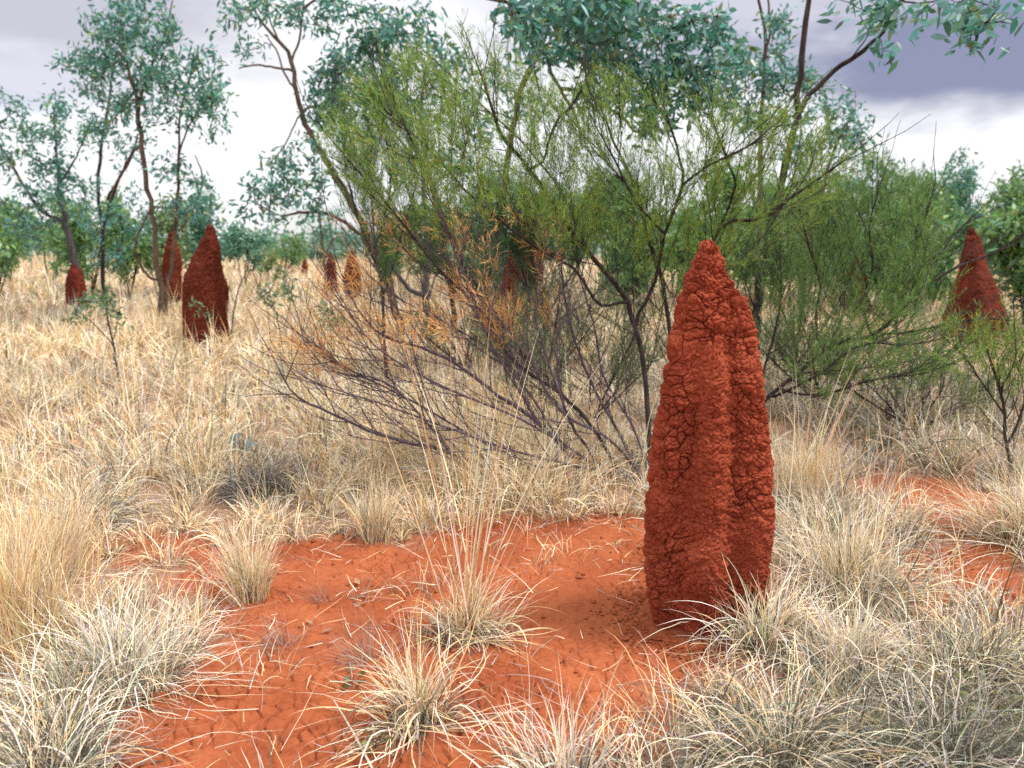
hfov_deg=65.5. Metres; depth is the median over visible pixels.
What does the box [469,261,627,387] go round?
undergrowth shrub
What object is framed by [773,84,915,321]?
eucalyptus tree
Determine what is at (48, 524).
grass tussock
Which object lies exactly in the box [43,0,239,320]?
eucalyptus tree
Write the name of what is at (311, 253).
scrub bush
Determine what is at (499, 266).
scrub bush
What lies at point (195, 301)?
sapling
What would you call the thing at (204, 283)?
termite mound
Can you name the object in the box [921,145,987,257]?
scrub tree
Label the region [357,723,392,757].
weed
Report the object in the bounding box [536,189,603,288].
scrub bush
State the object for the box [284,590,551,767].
grass tussock
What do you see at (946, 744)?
grass tussock
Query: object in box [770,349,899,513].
grass tussock
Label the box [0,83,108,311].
eucalyptus tree
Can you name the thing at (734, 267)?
scrub bush
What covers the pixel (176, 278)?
termite mound
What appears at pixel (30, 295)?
dry grass
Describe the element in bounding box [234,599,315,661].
grass tussock
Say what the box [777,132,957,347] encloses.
feathery shrub
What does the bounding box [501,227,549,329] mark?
termite mound
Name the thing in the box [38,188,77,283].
scrub bush
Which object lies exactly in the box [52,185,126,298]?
scrub bush
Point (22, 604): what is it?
grass tussock
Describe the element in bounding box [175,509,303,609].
grass tussock
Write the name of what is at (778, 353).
undergrowth shrub
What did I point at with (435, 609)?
straw litter
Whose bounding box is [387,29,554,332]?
eucalyptus tree
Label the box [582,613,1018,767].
grass tussock
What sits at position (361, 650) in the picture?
grass tussock
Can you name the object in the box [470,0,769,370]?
eucalyptus tree
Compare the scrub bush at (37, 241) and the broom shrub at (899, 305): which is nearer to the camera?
the broom shrub at (899, 305)
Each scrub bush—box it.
[0,194,43,294]
[0,196,56,282]
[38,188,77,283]
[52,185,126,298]
[96,195,166,297]
[138,184,197,295]
[178,192,226,267]
[219,220,275,287]
[252,246,291,297]
[262,232,311,269]
[300,222,363,266]
[368,206,418,287]
[381,200,475,293]
[428,200,516,283]
[453,165,547,293]
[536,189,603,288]
[577,169,674,307]
[640,193,720,296]
[715,201,775,298]
[794,218,863,295]
[850,208,957,307]
[873,195,995,310]
[961,201,1023,329]
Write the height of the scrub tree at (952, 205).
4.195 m
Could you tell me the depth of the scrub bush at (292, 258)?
44.31 m
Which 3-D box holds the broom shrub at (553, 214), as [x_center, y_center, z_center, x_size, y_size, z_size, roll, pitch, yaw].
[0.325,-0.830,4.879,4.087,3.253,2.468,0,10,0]
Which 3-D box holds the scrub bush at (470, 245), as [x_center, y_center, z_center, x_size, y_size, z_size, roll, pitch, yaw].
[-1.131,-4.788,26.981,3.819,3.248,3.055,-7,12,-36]
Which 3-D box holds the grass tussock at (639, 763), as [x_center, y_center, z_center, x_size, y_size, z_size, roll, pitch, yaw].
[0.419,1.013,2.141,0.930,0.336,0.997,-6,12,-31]
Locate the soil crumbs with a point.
(666, 639)
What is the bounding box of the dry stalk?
[333,700,372,767]
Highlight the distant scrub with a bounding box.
[19,222,957,263]
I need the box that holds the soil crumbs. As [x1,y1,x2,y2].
[122,507,1023,767]
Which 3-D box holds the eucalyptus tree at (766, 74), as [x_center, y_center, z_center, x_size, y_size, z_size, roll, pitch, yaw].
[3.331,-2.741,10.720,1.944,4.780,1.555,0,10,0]
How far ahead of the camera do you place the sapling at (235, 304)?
10.97 m
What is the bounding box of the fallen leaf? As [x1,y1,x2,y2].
[672,721,687,735]
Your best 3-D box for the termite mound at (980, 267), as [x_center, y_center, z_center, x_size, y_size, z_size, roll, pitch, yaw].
[6.990,-1.418,11.918,1.089,1.822,0.946,-9,13,-40]
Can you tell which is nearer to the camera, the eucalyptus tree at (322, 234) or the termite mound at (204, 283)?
the termite mound at (204, 283)
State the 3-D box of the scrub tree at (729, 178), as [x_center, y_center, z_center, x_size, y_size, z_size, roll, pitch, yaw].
[4.239,-2.853,15.820,2.826,3.257,3.751,5,11,29]
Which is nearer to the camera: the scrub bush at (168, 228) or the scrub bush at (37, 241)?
the scrub bush at (168, 228)
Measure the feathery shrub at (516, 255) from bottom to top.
2.843 m
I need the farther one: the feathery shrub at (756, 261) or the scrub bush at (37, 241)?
the scrub bush at (37, 241)
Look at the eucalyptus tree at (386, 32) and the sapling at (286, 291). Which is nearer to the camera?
the sapling at (286, 291)
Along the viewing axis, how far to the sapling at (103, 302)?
8.56 m
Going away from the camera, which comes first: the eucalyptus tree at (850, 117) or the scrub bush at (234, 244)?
the eucalyptus tree at (850, 117)
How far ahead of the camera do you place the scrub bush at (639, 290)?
17.15 m
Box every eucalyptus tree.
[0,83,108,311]
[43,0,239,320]
[68,60,166,309]
[205,0,404,339]
[293,0,458,336]
[294,204,360,305]
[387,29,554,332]
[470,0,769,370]
[697,0,838,303]
[752,0,1023,335]
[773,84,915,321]
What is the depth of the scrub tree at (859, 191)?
28.77 m
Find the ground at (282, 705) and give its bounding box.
[0,249,1023,767]
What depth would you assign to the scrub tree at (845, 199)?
16.35 m
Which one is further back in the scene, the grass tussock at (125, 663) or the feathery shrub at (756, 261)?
the feathery shrub at (756, 261)
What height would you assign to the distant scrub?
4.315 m
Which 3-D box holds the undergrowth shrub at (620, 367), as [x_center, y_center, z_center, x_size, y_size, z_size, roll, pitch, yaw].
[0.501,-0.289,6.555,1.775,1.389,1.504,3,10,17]
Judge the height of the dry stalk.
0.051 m
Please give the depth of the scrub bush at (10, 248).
20.66 m
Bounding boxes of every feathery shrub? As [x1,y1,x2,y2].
[310,20,451,380]
[401,127,673,361]
[714,148,887,384]
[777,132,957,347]
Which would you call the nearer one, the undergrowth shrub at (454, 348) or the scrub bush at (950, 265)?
the undergrowth shrub at (454, 348)
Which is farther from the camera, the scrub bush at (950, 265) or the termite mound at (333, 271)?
the termite mound at (333, 271)
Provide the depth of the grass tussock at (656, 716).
2.60 m
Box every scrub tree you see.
[646,150,800,290]
[745,171,870,299]
[839,171,881,216]
[872,162,965,222]
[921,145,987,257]
[977,158,1023,258]
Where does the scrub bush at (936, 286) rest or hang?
on the ground at (282, 705)
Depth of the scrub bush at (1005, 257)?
13.02 m
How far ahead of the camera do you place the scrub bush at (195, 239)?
23.13 m
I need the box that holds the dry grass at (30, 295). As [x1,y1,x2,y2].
[0,243,1023,767]
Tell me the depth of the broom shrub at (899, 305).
6.02 m
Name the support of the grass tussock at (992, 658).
on the ground at (282, 705)
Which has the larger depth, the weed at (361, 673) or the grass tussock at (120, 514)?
the grass tussock at (120, 514)
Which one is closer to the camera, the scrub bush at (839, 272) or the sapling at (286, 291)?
the sapling at (286, 291)
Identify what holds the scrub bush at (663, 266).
on the ground at (282, 705)
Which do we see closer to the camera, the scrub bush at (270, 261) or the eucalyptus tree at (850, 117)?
the eucalyptus tree at (850, 117)
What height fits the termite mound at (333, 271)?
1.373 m
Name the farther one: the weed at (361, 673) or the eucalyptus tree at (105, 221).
the eucalyptus tree at (105, 221)
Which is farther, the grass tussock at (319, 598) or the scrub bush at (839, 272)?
the scrub bush at (839, 272)
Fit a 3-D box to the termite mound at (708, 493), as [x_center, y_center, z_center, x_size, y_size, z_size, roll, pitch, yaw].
[0.816,0.242,3.109,0.453,1.588,0.519,9,14,43]
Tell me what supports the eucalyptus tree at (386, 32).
on the ground at (282, 705)
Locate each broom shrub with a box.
[223,0,928,479]
[736,120,1023,406]
[917,280,1023,487]
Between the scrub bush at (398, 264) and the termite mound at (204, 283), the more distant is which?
the scrub bush at (398, 264)
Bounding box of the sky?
[0,0,1023,248]
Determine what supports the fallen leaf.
on the ground at (282, 705)
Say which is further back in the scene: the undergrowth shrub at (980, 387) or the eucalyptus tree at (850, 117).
the eucalyptus tree at (850, 117)
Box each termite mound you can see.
[65,264,86,307]
[161,231,182,302]
[180,224,231,347]
[301,259,308,274]
[323,252,338,295]
[343,250,361,302]
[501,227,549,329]
[642,239,775,641]
[842,261,870,317]
[940,227,1013,349]
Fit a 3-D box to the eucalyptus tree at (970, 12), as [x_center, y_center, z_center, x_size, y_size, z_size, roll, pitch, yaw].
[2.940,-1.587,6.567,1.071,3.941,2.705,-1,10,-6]
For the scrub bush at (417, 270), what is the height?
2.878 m
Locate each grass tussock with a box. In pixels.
[0,433,198,564]
[0,466,138,595]
[0,485,159,679]
[0,553,293,760]
[0,619,264,767]
[163,421,336,518]
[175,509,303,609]
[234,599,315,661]
[280,569,355,604]
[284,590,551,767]
[306,596,434,678]
[330,466,418,545]
[347,552,422,593]
[364,303,612,693]
[445,669,692,767]
[530,667,785,767]
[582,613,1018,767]
[598,643,699,750]
[616,529,923,716]
[723,558,988,758]
[726,589,1023,767]
[768,464,1021,648]
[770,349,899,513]
[776,554,1023,745]
[852,468,982,572]
[870,426,1023,588]
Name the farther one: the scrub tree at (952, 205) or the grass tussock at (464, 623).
the scrub tree at (952, 205)
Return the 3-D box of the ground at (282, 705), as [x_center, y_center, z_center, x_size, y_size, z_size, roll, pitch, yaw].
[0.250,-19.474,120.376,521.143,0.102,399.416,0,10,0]
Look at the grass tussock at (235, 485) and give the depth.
4.86 m
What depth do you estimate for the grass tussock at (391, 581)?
3.51 m
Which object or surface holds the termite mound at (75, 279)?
on the ground at (282, 705)
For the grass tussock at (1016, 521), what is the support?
on the ground at (282, 705)
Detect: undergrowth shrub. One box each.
[402,271,552,369]
[465,267,678,425]
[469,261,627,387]
[740,290,865,404]
[800,309,1023,430]
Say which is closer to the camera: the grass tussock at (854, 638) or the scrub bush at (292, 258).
the grass tussock at (854, 638)
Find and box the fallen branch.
[827,399,995,473]
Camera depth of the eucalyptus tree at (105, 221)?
18.49 m
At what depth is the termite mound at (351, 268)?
18.70 m
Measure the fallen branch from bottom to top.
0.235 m
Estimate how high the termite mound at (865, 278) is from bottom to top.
1.272 m
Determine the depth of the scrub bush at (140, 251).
20.42 m
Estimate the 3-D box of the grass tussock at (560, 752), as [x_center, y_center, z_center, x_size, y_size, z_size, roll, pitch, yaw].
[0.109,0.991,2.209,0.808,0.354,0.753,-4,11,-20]
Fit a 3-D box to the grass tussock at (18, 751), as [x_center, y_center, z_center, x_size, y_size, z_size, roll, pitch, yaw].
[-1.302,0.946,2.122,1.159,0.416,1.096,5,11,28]
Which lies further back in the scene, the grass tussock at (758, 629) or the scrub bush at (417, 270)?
the scrub bush at (417, 270)
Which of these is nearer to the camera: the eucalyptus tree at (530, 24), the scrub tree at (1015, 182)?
the eucalyptus tree at (530, 24)
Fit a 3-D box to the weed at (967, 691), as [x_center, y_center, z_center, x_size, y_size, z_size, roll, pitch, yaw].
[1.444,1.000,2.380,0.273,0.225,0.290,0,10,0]
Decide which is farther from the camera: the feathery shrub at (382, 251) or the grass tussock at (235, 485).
the feathery shrub at (382, 251)
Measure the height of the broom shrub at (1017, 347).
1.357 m
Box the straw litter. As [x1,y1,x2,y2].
[1,477,1023,767]
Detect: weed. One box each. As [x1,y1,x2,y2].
[342,666,366,688]
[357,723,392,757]
[942,664,1023,764]
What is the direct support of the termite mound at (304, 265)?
on the ground at (282, 705)
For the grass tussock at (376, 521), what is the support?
on the ground at (282, 705)
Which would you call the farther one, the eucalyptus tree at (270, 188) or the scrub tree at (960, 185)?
the scrub tree at (960, 185)
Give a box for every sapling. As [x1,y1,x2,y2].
[60,283,134,381]
[188,296,212,354]
[229,269,247,341]
[247,270,298,358]
[311,298,350,362]
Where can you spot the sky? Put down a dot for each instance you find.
(965, 104)
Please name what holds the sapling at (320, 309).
on the ground at (282, 705)
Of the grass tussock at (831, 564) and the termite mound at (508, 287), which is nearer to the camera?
the grass tussock at (831, 564)
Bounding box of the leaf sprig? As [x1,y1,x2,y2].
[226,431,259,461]
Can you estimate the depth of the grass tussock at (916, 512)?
4.13 m

